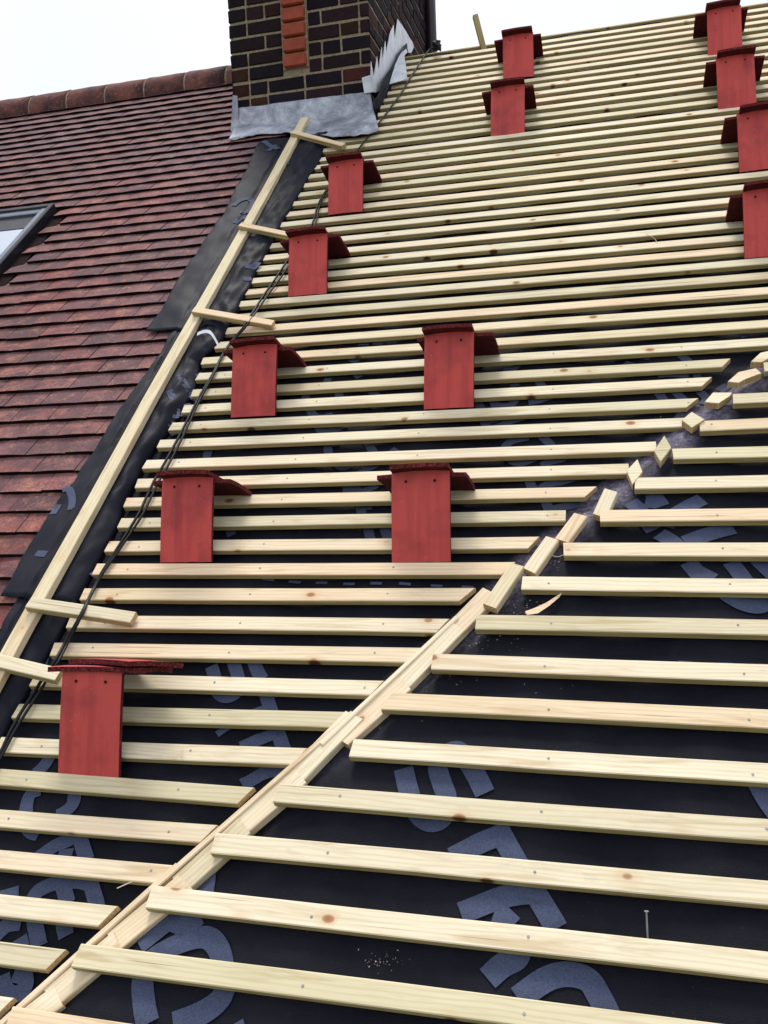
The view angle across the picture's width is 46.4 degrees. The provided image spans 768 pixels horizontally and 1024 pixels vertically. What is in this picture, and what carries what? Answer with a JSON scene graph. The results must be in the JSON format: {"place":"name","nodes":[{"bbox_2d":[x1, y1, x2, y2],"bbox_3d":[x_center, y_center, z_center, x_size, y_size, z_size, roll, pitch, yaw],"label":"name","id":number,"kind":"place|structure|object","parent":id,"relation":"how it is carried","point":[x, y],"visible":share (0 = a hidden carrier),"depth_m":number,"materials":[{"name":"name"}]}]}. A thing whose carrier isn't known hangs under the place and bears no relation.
{"place":"outdoors","nodes":[
{"label":"outdoors","id":0,"kind":"place"},
{"bbox_2d":[0,319,229,602],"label":"underlay strip","id":1,"kind":"object","parent":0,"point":[36,559],"visible":0.73,"depth_m":3.06,"materials":[{"name":"plastic"}]},
{"bbox_2d":[0,189,327,760],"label":"cable","id":2,"kind":"object","parent":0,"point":[103,572],"visible":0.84,"depth_m":2.85,"materials":[{"name":"black rubber"}]},
{"bbox_2d":[0,48,431,753],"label":"cable","id":3,"kind":"object","parent":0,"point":[36,688],"visible":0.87,"depth_m":3.00,"materials":[{"name":"black rubber"}]},
{"bbox_2d":[0,0,767,99],"label":"sky","id":4,"kind":"structure","parent":0,"point":[47,46],"materials":[{"name":"white"}]},
{"label":"ground","id":5,"kind":"structure","parent":0,"visible":0},
{"bbox_3d":[0.069,1.614,6.112,11.600,9.017,10.511,-1,5,15],"label":"house","id":6,"kind":"object","parent":5,"relation":"on","visible":0},
{"bbox_2d":[0,65,290,629],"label":"tiled roof","id":7,"kind":"structure","parent":6,"relation":"on","point":[140,179],"depth_m":4.41,"materials":[{"name":"tile"}]},
{"bbox_2d":[0,203,68,286],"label":"roof window","id":8,"kind":"structure","parent":7,"relation":"attached to","point":[21,228],"depth_m":4.74,"materials":[{"name":"grey glass"}]},
{"bbox_2d":[228,0,441,113],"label":"chimney","id":9,"kind":"object","parent":6,"relation":"on","point":[286,50],"visible":0.38,"depth_m":5.16,"materials":[{"name":"brick"}]},
{"bbox_2d":[228,92,378,140],"bbox_3d":[-0.452,-2.190,5.017,0.930,0.092,0.438,-1,45,15],"label":"apron flashing","id":10,"kind":"object","parent":9,"relation":"attached to","point":[353,115],"visible":0.96,"depth_m":5.10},
{"bbox_2d":[370,19,413,92],"bbox_3d":[0.058,-2.807,5.513,0.006,0.346,1.333,-1,45,15],"label":"step flashing","id":11,"kind":"object","parent":9,"relation":"attached to","point":[399,40],"visible":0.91,"depth_m":5.43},
{"bbox_2d":[0,8,767,1023],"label":"roof underlay","id":12,"kind":"object","parent":6,"relation":"on","point":[586,984],"visible":0.41,"depth_m":2.15,"materials":[{"name":"plastic"}]},
{"bbox_2d":[0,942,69,973],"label":"roof batten","id":13,"kind":"object","parent":12,"relation":"on","point":[31,958],"visible":1,"depth_m":1.93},
{"bbox_2d":[0,592,81,738],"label":"underlay strip","id":14,"kind":"object","parent":12,"relation":"on","point":[45,636],"visible":0.52,"depth_m":2.59,"materials":[{"name":"plastic"}]},
{"bbox_2d":[0,894,120,929],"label":"roof batten","id":15,"kind":"object","parent":12,"relation":"on","point":[60,912],"visible":0.95,"depth_m":1.99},
{"bbox_2d":[7,1006,128,1023],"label":"roof batten","id":16,"kind":"object","parent":12,"relation":"on","point":[19,1015],"visible":1,"depth_m":1.81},
{"bbox_2d":[44,931,119,1004],"bbox_3d":[-0.631,0.973,1.898,0.170,0.024,0.054,-36,47,-20],"label":"batten offcut","id":17,"kind":"object","parent":12,"relation":"on","point":[70,984],"visible":0.56,"depth_m":1.88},
{"bbox_2d":[0,850,172,885],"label":"roof batten","id":18,"kind":"object","parent":12,"relation":"on","point":[102,870],"visible":0.96,"depth_m":2.06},
{"bbox_2d":[0,863,175,1023],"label":"timber strip","id":19,"kind":"object","parent":12,"relation":"on","point":[120,917],"visible":0.6,"depth_m":1.93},
{"bbox_2d":[0,810,218,845],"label":"roof batten","id":20,"kind":"object","parent":12,"relation":"on","point":[118,829],"visible":0.98,"depth_m":2.12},
{"bbox_2d":[0,769,255,807],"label":"roof batten","id":21,"kind":"object","parent":12,"relation":"on","point":[177,792],"visible":1,"depth_m":2.19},
{"bbox_2d":[58,672,124,776],"bbox_3d":[-0.738,0.530,2.263,0.171,0.262,0.029,-1,-6,14],"label":"red roof tile","id":22,"kind":"object","parent":21,"relation":"on","point":[91,720],"visible":0.94,"depth_m":2.25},
{"bbox_2d":[48,665,172,673],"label":"red roof tile","id":23,"kind":"object","parent":22,"relation":"on","point":[107,668],"visible":0.9,"depth_m":2.27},
{"bbox_2d":[68,658,182,668],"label":"red roof tile","id":24,"kind":"object","parent":23,"relation":"on","point":[127,662],"visible":0.98,"depth_m":2.27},
{"bbox_2d":[107,876,192,948],"bbox_3d":[-0.507,0.879,1.962,0.193,0.024,0.055,-36,47,-20],"label":"batten offcut","id":25,"kind":"object","parent":12,"relation":"on","point":[130,930],"visible":0.62,"depth_m":1.94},
{"bbox_2d":[0,737,307,767],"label":"roof batten","id":26,"kind":"object","parent":12,"relation":"on","point":[252,756],"visible":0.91,"depth_m":2.23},
{"bbox_2d":[0,117,309,691],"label":"timber rail","id":27,"kind":"object","parent":12,"relation":"on","point":[23,630],"visible":0.98,"depth_m":3.18,"materials":[{"name":"wood"}]},
{"bbox_2d":[0,654,62,684],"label":"cross piece","id":28,"kind":"object","parent":27,"relation":"on","point":[25,668],"visible":0.88,"depth_m":2.46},
{"bbox_2d":[25,597,137,626],"bbox_3d":[-0.879,0.289,2.601,0.336,0.022,0.040,7,47,12],"label":"cross piece","id":29,"kind":"object","parent":27,"relation":"on","point":[91,613],"visible":0.94,"depth_m":2.59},
{"bbox_2d":[192,307,274,329],"bbox_3d":[-0.614,-0.789,3.645,0.374,0.023,0.038,13,49,18],"label":"cross piece","id":30,"kind":"object","parent":27,"relation":"on","point":[232,317],"visible":1,"depth_m":3.63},
{"bbox_2d":[11,704,343,730],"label":"roof batten","id":31,"kind":"object","parent":12,"relation":"on","point":[243,719],"visible":0.67,"depth_m":2.29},
{"bbox_2d":[29,675,383,698],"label":"roof batten","id":32,"kind":"object","parent":12,"relation":"on","point":[319,688],"visible":0.69,"depth_m":2.34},
{"bbox_2d":[172,818,251,889],"bbox_3d":[-0.386,0.781,2.029,0.192,0.024,0.054,-39,48,-22],"label":"batten offcut","id":33,"kind":"object","parent":12,"relation":"on","point":[199,869],"visible":0.69,"depth_m":2.01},
{"bbox_2d":[50,643,419,665],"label":"roof batten","id":34,"kind":"object","parent":12,"relation":"on","point":[363,656],"visible":0.98,"depth_m":2.42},
{"bbox_2d":[146,131,339,330],"bbox_3d":[-0.602,-1.410,4.318,0.509,0.053,1.882,-1,45,15],"label":"underlay strip","id":35,"kind":"object","parent":12,"relation":"on","point":[191,284],"visible":0.77,"depth_m":4.21,"materials":[{"name":"fabric"}]},
{"bbox_2d":[149,711,351,890],"bbox_3d":[-0.296,0.675,2.109,0.604,0.028,0.016,-38,48,-23],"label":"timber strip","id":36,"kind":"object","parent":12,"relation":"on","point":[164,879],"visible":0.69,"depth_m":2.08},
{"bbox_2d":[66,616,449,636],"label":"roof batten","id":37,"kind":"object","parent":12,"relation":"on","point":[308,626],"visible":0.81,"depth_m":2.48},
{"bbox_2d":[236,769,307,835],"bbox_3d":[-0.264,0.682,2.098,0.181,0.024,0.055,-37,47,-21],"label":"batten offcut","id":38,"kind":"object","parent":12,"relation":"on","point":[259,814],"visible":0.75,"depth_m":2.08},
{"bbox_2d":[80,588,475,604],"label":"roof batten","id":39,"kind":"object","parent":12,"relation":"on","point":[352,596],"visible":1,"depth_m":2.55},
{"bbox_2d":[92,562,515,578],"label":"roof batten","id":40,"kind":"object","parent":12,"relation":"on","point":[471,570],"visible":0.98,"depth_m":2.60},
{"bbox_2d":[160,477,214,562],"bbox_3d":[-0.602,0.023,2.750,0.170,0.263,0.029,-1,-6,14],"label":"red roof tile","id":41,"kind":"object","parent":40,"relation":"on","point":[187,515],"visible":1,"depth_m":2.74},
{"bbox_2d":[392,470,450,562],"bbox_3d":[0.107,0.013,2.562,0.170,0.263,0.029,-2,-6,14],"label":"red roof tile","id":42,"kind":"object","parent":40,"relation":"on","point":[421,516],"visible":1,"depth_m":2.55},
{"bbox_2d":[104,537,539,554],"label":"roof batten","id":43,"kind":"object","parent":12,"relation":"on","point":[384,546],"visible":0.71,"depth_m":2.66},
{"bbox_2d":[289,711,362,783],"bbox_3d":[-0.146,0.576,2.174,0.054,0.025,0.230,28,59,36],"label":"batten offcut","id":44,"kind":"object","parent":12,"relation":"on","point":[310,766],"visible":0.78,"depth_m":2.16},
{"bbox_2d":[117,510,565,531],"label":"roof batten","id":45,"kind":"object","parent":12,"relation":"on","point":[503,518],"visible":0.73,"depth_m":2.72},
{"bbox_2d":[123,486,596,510],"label":"roof batten","id":46,"kind":"object","parent":12,"relation":"on","point":[555,494],"visible":0.68,"depth_m":2.77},
{"bbox_2d":[153,479,251,495],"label":"red roof tile","id":47,"kind":"object","parent":46,"relation":"on","point":[226,487],"visible":0.54,"depth_m":2.82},
{"bbox_2d":[377,472,474,492],"bbox_3d":[0.127,-0.088,2.658,0.263,0.019,0.171,-2,-13,14],"label":"red roof tile","id":48,"kind":"object","parent":46,"relation":"on","point":[461,481],"visible":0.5,"depth_m":2.63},
{"bbox_2d":[342,678,411,749],"bbox_3d":[-0.026,0.499,2.221,0.223,0.024,0.055,-38,48,-22],"label":"batten offcut","id":49,"kind":"object","parent":12,"relation":"on","point":[371,715],"visible":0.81,"depth_m":2.21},
{"bbox_2d":[135,464,628,491],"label":"roof batten","id":50,"kind":"object","parent":12,"relation":"on","point":[566,472],"visible":0.56,"depth_m":2.77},
{"bbox_2d":[320,616,458,745],"bbox_3d":[0.022,0.428,2.276,0.488,0.028,0.015,-39,48,-24],"label":"timber strip","id":51,"kind":"object","parent":12,"relation":"on","point":[384,685],"visible":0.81,"depth_m":2.26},
{"bbox_2d":[71,944,718,1023],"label":"roof batten","id":52,"kind":"object","parent":12,"relation":"on","point":[435,1002],"visible":1,"depth_m":1.74,"materials":[{"name":"wood"}]},
{"bbox_2d":[142,442,655,471],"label":"roof batten","id":53,"kind":"object","parent":12,"relation":"on","point":[603,450],"visible":0.97,"depth_m":2.87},
{"bbox_2d":[157,418,684,451],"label":"roof batten","id":54,"kind":"object","parent":12,"relation":"on","point":[538,430],"visible":0.98,"depth_m":2.93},
{"bbox_2d":[396,623,465,690],"bbox_3d":[0.105,0.385,2.301,0.055,0.025,0.265,29,59,37],"label":"batten offcut","id":55,"kind":"object","parent":12,"relation":"on","point":[414,674],"visible":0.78,"depth_m":2.30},
{"bbox_2d":[168,398,698,433],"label":"roof batten","id":56,"kind":"object","parent":12,"relation":"on","point":[572,410],"visible":1,"depth_m":2.99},
{"bbox_2d":[181,377,711,416],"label":"roof batten","id":57,"kind":"object","parent":12,"relation":"on","point":[595,389],"visible":0.79,"depth_m":3.02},
{"bbox_2d":[231,344,277,417],"bbox_3d":[-0.465,-0.470,3.223,0.171,0.263,0.029,-1,-6,15],"label":"red roof tile","id":58,"kind":"object","parent":57,"relation":"on","point":[254,383],"visible":1,"depth_m":3.21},
{"bbox_2d":[424,332,474,409],"bbox_3d":[0.221,-0.479,3.040,0.171,0.263,0.029,-1,-6,15],"label":"red roof tile","id":59,"kind":"object","parent":57,"relation":"on","point":[448,370],"visible":1,"depth_m":3.03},
{"bbox_2d":[145,886,767,983],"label":"roof batten","id":60,"kind":"object","parent":12,"relation":"on","point":[678,957],"visible":1,"depth_m":1.77,"materials":[{"name":"wood"}]},
{"bbox_2d":[191,359,730,399],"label":"roof batten","id":61,"kind":"object","parent":12,"relation":"on","point":[666,368],"visible":0.84,"depth_m":3.07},
{"bbox_2d":[449,588,490,653],"bbox_3d":[0.218,0.286,2.374,0.055,0.024,0.213,28,58,36],"label":"batten offcut","id":62,"kind":"object","parent":12,"relation":"on","point":[470,611],"visible":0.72,"depth_m":2.38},
{"bbox_2d":[195,338,767,383],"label":"roof batten","id":63,"kind":"object","parent":12,"relation":"on","point":[711,347],"visible":0.81,"depth_m":3.12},
{"bbox_2d":[417,332,499,355],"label":"red roof tile","id":64,"kind":"object","parent":63,"relation":"on","point":[485,343],"visible":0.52,"depth_m":3.10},
{"bbox_2d":[201,320,767,367],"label":"roof batten","id":65,"kind":"object","parent":12,"relation":"on","point":[757,326],"visible":0.75,"depth_m":3.17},
{"bbox_2d":[210,833,767,908],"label":"roof batten","id":66,"kind":"object","parent":12,"relation":"on","point":[728,891],"visible":1,"depth_m":1.84,"materials":[{"name":"wood"}]},
{"bbox_2d":[214,303,767,351],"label":"roof batten","id":67,"kind":"object","parent":12,"relation":"on","point":[596,320],"visible":0.77,"depth_m":3.25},
{"bbox_2d":[245,246,743,298],"bbox_3d":[0.638,-0.964,3.545,2.554,0.019,0.049,-1,45,15],"label":"roof batten","id":68,"kind":"object","parent":12,"relation":"on","point":[697,255],"visible":0.89,"depth_m":3.55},
{"bbox_2d":[262,210,726,263],"bbox_3d":[0.797,-1.171,3.716,2.785,0.019,0.051,-1,45,15],"label":"roof batten","id":69,"kind":"object","parent":12,"relation":"on","point":[553,232],"visible":0.82,"depth_m":3.75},
{"bbox_2d":[225,287,767,337],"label":"roof batten","id":70,"kind":"object","parent":12,"relation":"on","point":[590,305],"visible":0.99,"depth_m":3.36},
{"bbox_2d":[252,234,743,286],"bbox_3d":[0.686,-1.029,3.600,2.626,0.019,0.051,-1,45,15],"label":"roof batten","id":71,"kind":"object","parent":12,"relation":"on","point":[706,242],"visible":0.84,"depth_m":3.62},
{"bbox_2d":[270,198,728,251],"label":"roof batten","id":72,"kind":"object","parent":12,"relation":"on","point":[571,217],"visible":0.8,"depth_m":3.82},
{"bbox_2d":[232,272,767,323],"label":"roof batten","id":73,"kind":"object","parent":12,"relation":"on","point":[628,288],"visible":0.92,"depth_m":3.42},
{"bbox_2d":[257,221,742,274],"bbox_3d":[0.740,-1.101,3.659,2.709,0.019,0.050,-1,45,15],"label":"roof batten","id":74,"kind":"object","parent":12,"relation":"on","point":[728,227],"visible":0.89,"depth_m":3.68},
{"bbox_2d":[239,257,767,309],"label":"roof batten","id":75,"kind":"object","parent":12,"relation":"on","point":[696,268],"visible":0.97,"depth_m":3.50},
{"bbox_2d":[288,233,327,296],"bbox_3d":[-0.318,-1.036,3.768,0.171,0.263,0.029,-1,-6,15],"label":"red roof tile","id":76,"kind":"object","parent":75,"relation":"on","point":[308,267],"visible":1,"depth_m":3.75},
{"bbox_2d":[742,188,767,258],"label":"red roof tile","id":77,"kind":"object","parent":75,"relation":"on","point":[755,218],"visible":1,"depth_m":3.31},
{"bbox_2d":[483,563,523,613],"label":"batten offcut","id":78,"kind":"object","parent":12,"relation":"on","point":[503,588],"visible":1,"depth_m":2.38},
{"bbox_2d":[275,185,743,240],"bbox_3d":[0.909,-1.319,3.839,2.945,0.020,0.048,-1,45,15],"label":"roof batten","id":79,"kind":"object","parent":12,"relation":"on","point":[585,205],"visible":0.82,"depth_m":3.89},
{"bbox_2d":[303,135,720,190],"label":"roof batten","id":80,"kind":"object","parent":12,"relation":"on","point":[681,143],"visible":0.83,"depth_m":4.24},
{"bbox_2d":[286,163,738,219],"bbox_3d":[1.028,-1.464,3.953,3.105,0.019,0.050,-1,45,15],"label":"roof batten","id":81,"kind":"object","parent":12,"relation":"on","point":[596,182],"visible":0.93,"depth_m":4.03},
{"bbox_2d":[328,159,363,215],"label":"red roof tile","id":82,"kind":"object","parent":81,"relation":"on","point":[345,186],"visible":1,"depth_m":4.24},
{"bbox_2d":[736,109,767,173],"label":"red roof tile","id":83,"kind":"object","parent":81,"relation":"on","point":[752,131],"visible":1,"depth_m":3.78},
{"bbox_2d":[307,125,722,181],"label":"roof batten","id":84,"kind":"object","parent":12,"relation":"on","point":[555,148],"visible":0.75,"depth_m":4.30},
{"bbox_2d":[293,152,737,208],"bbox_3d":[1.084,-1.538,4.015,3.186,0.019,0.048,-1,45,15],"label":"roof batten","id":85,"kind":"object","parent":12,"relation":"on","point":[636,167],"visible":0.84,"depth_m":4.10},
{"bbox_2d":[297,142,737,199],"bbox_3d":[1.143,-1.609,4.073,3.259,0.019,0.047,-1,45,15],"label":"roof batten","id":86,"kind":"object","parent":12,"relation":"on","point":[685,152],"visible":0.9,"depth_m":4.17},
{"bbox_2d":[273,784,767,844],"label":"roof batten","id":87,"kind":"object","parent":12,"relation":"on","point":[656,824],"visible":1,"depth_m":1.92,"materials":[{"name":"wood"}]},
{"bbox_2d":[280,171,767,229],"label":"roof batten","id":88,"kind":"object","parent":12,"relation":"on","point":[602,192],"visible":0.99,"depth_m":3.96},
{"bbox_2d":[314,114,735,172],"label":"roof batten","id":89,"kind":"object","parent":12,"relation":"on","point":[562,139],"visible":0.81,"depth_m":4.37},
{"bbox_2d":[319,107,739,164],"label":"roof batten","id":90,"kind":"object","parent":12,"relation":"on","point":[561,131],"visible":0.85,"depth_m":4.43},
{"bbox_2d":[491,84,524,135],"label":"red roof tile","id":91,"kind":"object","parent":90,"relation":"on","point":[508,110],"visible":1,"depth_m":4.51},
{"bbox_2d":[716,54,755,108],"bbox_3d":[1.668,-2.036,4.248,0.171,0.263,0.029,-2,-6,14],"label":"red roof tile","id":92,"kind":"object","parent":90,"relation":"on","point":[736,81],"visible":0.98,"depth_m":4.24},
{"bbox_2d":[524,536,558,575],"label":"batten offcut","id":93,"kind":"object","parent":12,"relation":"on","point":[541,556],"visible":0.97,"depth_m":2.44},
{"bbox_2d":[323,93,767,154],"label":"roof batten","id":94,"kind":"object","parent":12,"relation":"on","point":[563,121],"visible":0.81,"depth_m":4.51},
{"bbox_2d":[326,84,767,147],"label":"roof batten","id":95,"kind":"object","parent":12,"relation":"on","point":[563,114],"visible":0.79,"depth_m":4.57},
{"bbox_2d":[349,739,767,787],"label":"roof batten","id":96,"kind":"object","parent":12,"relation":"on","point":[730,773],"visible":1,"depth_m":1.99,"materials":[{"name":"wood"}]},
{"bbox_2d":[358,76,767,135],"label":"roof batten","id":97,"kind":"object","parent":12,"relation":"on","point":[571,105],"visible":0.77,"depth_m":4.62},
{"bbox_2d":[376,68,767,125],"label":"roof batten","id":98,"kind":"object","parent":12,"relation":"on","point":[570,97],"visible":0.73,"depth_m":4.69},
{"bbox_2d":[378,60,767,118],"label":"roof batten","id":99,"kind":"object","parent":12,"relation":"on","point":[576,89],"visible":0.79,"depth_m":4.76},
{"bbox_2d":[380,53,767,111],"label":"roof batten","id":100,"kind":"object","parent":12,"relation":"on","point":[582,81],"visible":0.76,"depth_m":4.83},
{"bbox_2d":[381,693,767,732],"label":"roof batten","id":101,"kind":"object","parent":12,"relation":"on","point":[670,716],"visible":1,"depth_m":2.07,"materials":[{"name":"wood"}]},
{"bbox_2d":[383,46,767,104],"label":"roof batten","id":102,"kind":"object","parent":12,"relation":"on","point":[607,71],"visible":0.83,"depth_m":4.90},
{"bbox_2d":[707,5,741,54],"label":"red roof tile","id":103,"kind":"object","parent":102,"relation":"on","point":[724,27],"visible":0.89,"depth_m":4.72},
{"bbox_2d":[387,38,767,97],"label":"roof batten","id":104,"kind":"object","parent":12,"relation":"on","point":[624,61],"visible":0.85,"depth_m":4.96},
{"bbox_2d":[503,33,533,78],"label":"red roof tile","id":105,"kind":"object","parent":104,"relation":"on","point":[518,55],"visible":0.98,"depth_m":5.04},
{"bbox_2d":[391,32,767,90],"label":"roof batten","id":106,"kind":"object","parent":12,"relation":"on","point":[577,62],"visible":0.76,"depth_m":5.03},
{"bbox_2d":[396,26,767,84],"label":"roof batten","id":107,"kind":"object","parent":12,"relation":"on","point":[638,47],"visible":0.74,"depth_m":5.09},
{"bbox_2d":[405,7,767,65],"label":"roof batten","id":108,"kind":"object","parent":12,"relation":"on","point":[751,12],"visible":0.73,"depth_m":5.29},
{"bbox_2d":[406,13,767,71],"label":"roof batten","id":109,"kind":"object","parent":12,"relation":"on","point":[759,17],"visible":0.68,"depth_m":5.22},
{"bbox_2d":[407,19,767,76],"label":"roof batten","id":110,"kind":"object","parent":12,"relation":"on","point":[684,34],"visible":0.7,"depth_m":5.15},
{"bbox_2d":[431,654,767,686],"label":"roof batten","id":111,"kind":"object","parent":12,"relation":"on","point":[647,671],"visible":1,"depth_m":2.14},
{"bbox_2d":[475,615,767,639],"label":"roof batten","id":112,"kind":"object","parent":12,"relation":"on","point":[743,629],"visible":1,"depth_m":2.22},
{"bbox_2d":[521,576,767,597],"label":"roof batten","id":113,"kind":"object","parent":12,"relation":"on","point":[673,587],"visible":1,"depth_m":2.29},
{"bbox_2d":[563,543,767,560],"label":"roof batten","id":114,"kind":"object","parent":12,"relation":"on","point":[665,551],"visible":1,"depth_m":2.36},
{"bbox_2d":[600,508,767,526],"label":"roof batten","id":115,"kind":"object","parent":12,"relation":"on","point":[701,517],"visible":1,"depth_m":2.44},
{"bbox_2d":[635,475,767,493],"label":"roof batten","id":116,"kind":"object","parent":12,"relation":"on","point":[704,484],"visible":1,"depth_m":2.51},
{"bbox_2d":[672,446,767,463],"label":"roof batten","id":117,"kind":"object","parent":12,"relation":"on","point":[719,455],"visible":1,"depth_m":2.58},
{"bbox_2d":[699,418,767,435],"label":"roof batten","id":118,"kind":"object","parent":12,"relation":"on","point":[735,426],"visible":1,"depth_m":2.65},
{"bbox_2d":[405,2,767,60],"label":"ridge board","id":119,"kind":"object","parent":6,"relation":"on","point":[754,6],"depth_m":5.39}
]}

